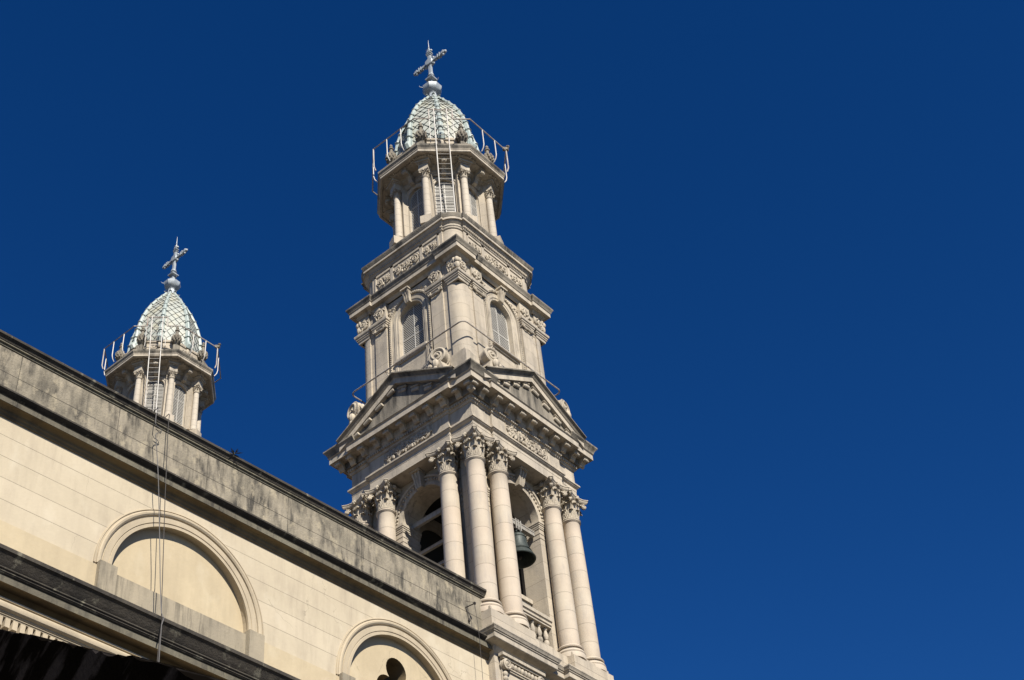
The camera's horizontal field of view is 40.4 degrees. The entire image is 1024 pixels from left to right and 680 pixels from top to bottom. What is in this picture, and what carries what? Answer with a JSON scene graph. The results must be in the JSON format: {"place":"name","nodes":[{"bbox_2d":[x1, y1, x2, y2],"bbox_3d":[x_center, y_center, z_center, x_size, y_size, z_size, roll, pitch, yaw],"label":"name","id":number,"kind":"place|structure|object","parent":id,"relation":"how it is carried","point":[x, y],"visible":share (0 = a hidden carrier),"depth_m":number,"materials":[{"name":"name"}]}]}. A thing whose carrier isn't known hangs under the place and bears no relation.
{"place":"outdoors","nodes":[
{"label":"outdoors","id":0,"kind":"place"},
{"bbox_2d":[0,629,220,679],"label":"roof","id":1,"kind":"structure","parent":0,"point":[23,656],"depth_m":13.48,"materials":[{"name":"black"}]},
{"bbox_2d":[0,0,1023,679],"label":"sky","id":2,"kind":"structure","parent":0,"point":[775,248],"materials":[{"name":"blue"}]},
{"label":"ground","id":3,"kind":"structure","parent":0,"visible":0},
{"bbox_2d":[105,237,215,435],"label":"bell tower","id":4,"kind":"structure","parent":3,"relation":"on","point":[186,393],"depth_m":92.12,"materials":[{"name":"stone"}]},
{"bbox_2d":[129,387,134,399],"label":"lantern window","id":5,"kind":"structure","parent":4,"relation":"in","point":[131,396],"depth_m":91.50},
{"bbox_2d":[144,316,163,412],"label":"ladder","id":6,"kind":"object","parent":4,"relation":"attached to","point":[154,367],"visible":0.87,"depth_m":90.41,"materials":[{"name":"grey metal"}]},
{"bbox_2d":[145,381,163,414],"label":"lantern window","id":7,"kind":"structure","parent":4,"relation":"in","point":[150,400],"depth_m":90.54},
{"bbox_2d":[101,316,220,382],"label":"platform railing","id":8,"kind":"object","parent":4,"relation":"attached to","point":[215,346],"visible":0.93,"depth_m":92.96,"materials":[{"name":"grey metal"}]},
{"bbox_2d":[172,385,184,424],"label":"lantern window","id":9,"kind":"structure","parent":4,"relation":"in","point":[179,395],"depth_m":91.05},
{"bbox_2d":[0,329,492,679],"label":"church nave","id":10,"kind":"structure","parent":3,"relation":"on","point":[267,576],"depth_m":42.77,"materials":[{"name":"stone"}]},
{"bbox_2d":[154,408,163,661],"bbox_3d":[-10.378,5.935,40.739,1.564,10.854,0.587,-33,-49,25],"label":"cable","id":11,"kind":"object","parent":10,"relation":"attached to","point":[159,530],"visible":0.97,"depth_m":41.30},
{"bbox_2d":[157,414,169,661],"bbox_3d":[-10.235,6.028,40.799,0.274,10.972,1.649,20,-49,-26],"label":"cable","id":12,"kind":"object","parent":10,"relation":"attached to","point":[163,534],"visible":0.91,"depth_m":41.34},
{"bbox_2d":[231,448,240,456],"bbox_3d":[-9.160,3.724,46.242,0.509,0.201,0.455,11,-46,-19],"label":"weed tuft","id":13,"kind":"object","parent":10,"relation":"on","point":[232,451],"visible":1,"depth_m":46.20,"materials":[{"name":"green plant"}]},
{"bbox_2d":[465,601,475,621],"bbox_3d":[-1.550,10.213,52.676,0.436,0.917,0.191,-33,-49,25],"label":"wall bracket","id":14,"kind":"object","parent":10,"relation":"attached to","point":[469,619],"depth_m":52.72,"materials":[{"name":"metal"}]},
{"bbox_2d":[474,604,482,677],"bbox_3d":[-1.021,12.949,49.910,0.026,8.201,0.156,19,-49,-26],"label":"cable","id":15,"kind":"object","parent":14,"relation":"hanging from","point":[479,641],"visible":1,"depth_m":51.50,"materials":[{"name":"grey metal"}]},
{"bbox_2d":[323,43,613,679],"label":"bell tower","id":16,"kind":"structure","parent":3,"relation":"on","point":[472,435],"depth_m":63.17,"materials":[{"name":"stone"}]},
{"bbox_2d":[402,303,423,354],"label":"louvred window","id":17,"kind":"structure","parent":16,"relation":"in","point":[412,327],"depth_m":68.01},
{"bbox_2d":[411,188,422,230],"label":"lantern window","id":18,"kind":"structure","parent":16,"relation":"in","point":[416,201],"depth_m":74.99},
{"bbox_2d":[411,508,441,529],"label":"steel beam","id":19,"kind":"structure","parent":16,"relation":"attached to","point":[426,519],"depth_m":60.94,"materials":[{"name":"grey metal"}]},
{"bbox_2d":[419,539,442,554],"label":"steel beam","id":20,"kind":"structure","parent":16,"relation":"attached to","point":[432,547],"depth_m":59.78,"materials":[{"name":"grey metal"}]},
{"bbox_2d":[372,109,508,194],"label":"platform railing","id":21,"kind":"object","parent":16,"relation":"attached to","point":[506,149],"visible":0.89,"depth_m":77.16,"materials":[{"name":"grey metal"}]},
{"bbox_2d":[433,108,455,211],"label":"ladder","id":22,"kind":"object","parent":16,"relation":"attached to","point":[448,139],"visible":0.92,"depth_m":74.58,"materials":[{"name":"grey metal"}]},
{"bbox_2d":[435,182,454,213],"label":"lantern window","id":23,"kind":"structure","parent":16,"relation":"in","point":[447,203],"depth_m":74.74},
{"bbox_2d":[352,320,559,403],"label":"maintenance railing","id":24,"kind":"object","parent":16,"relation":"attached to","point":[427,344],"visible":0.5,"depth_m":65.93,"materials":[{"name":"grey metal"}]},
{"bbox_2d":[469,191,477,221],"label":"lantern window","id":25,"kind":"structure","parent":16,"relation":"in","point":[472,202],"depth_m":75.67,"materials":[{"name":"white"}]},
{"bbox_2d":[490,303,509,351],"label":"louvred window","id":26,"kind":"structure","parent":16,"relation":"in","point":[499,327],"depth_m":68.63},
{"bbox_2d":[512,518,534,537],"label":"headstock beam","id":27,"kind":"structure","parent":16,"relation":"attached to","point":[522,528],"depth_m":60.80,"materials":[{"name":"metal"}]},
{"bbox_2d":[514,529,535,568],"bbox_3d":[0.273,8.830,59.934,1.414,1.578,1.414,-33,-49,25],"label":"bell","id":28,"kind":"object","parent":27,"relation":"hanging from","point":[526,556],"visible":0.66,"depth_m":59.78,"materials":[{"name":"grey metal"}]},
{"bbox_2d":[521,594,532,626],"bbox_3d":[0.113,12.033,58.228,1.020,2.820,1.580,-33,-49,25],"label":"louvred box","id":29,"kind":"object","parent":16,"relation":"on","point":[527,600],"visible":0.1,"depth_m":59.10,"materials":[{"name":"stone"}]}
]}

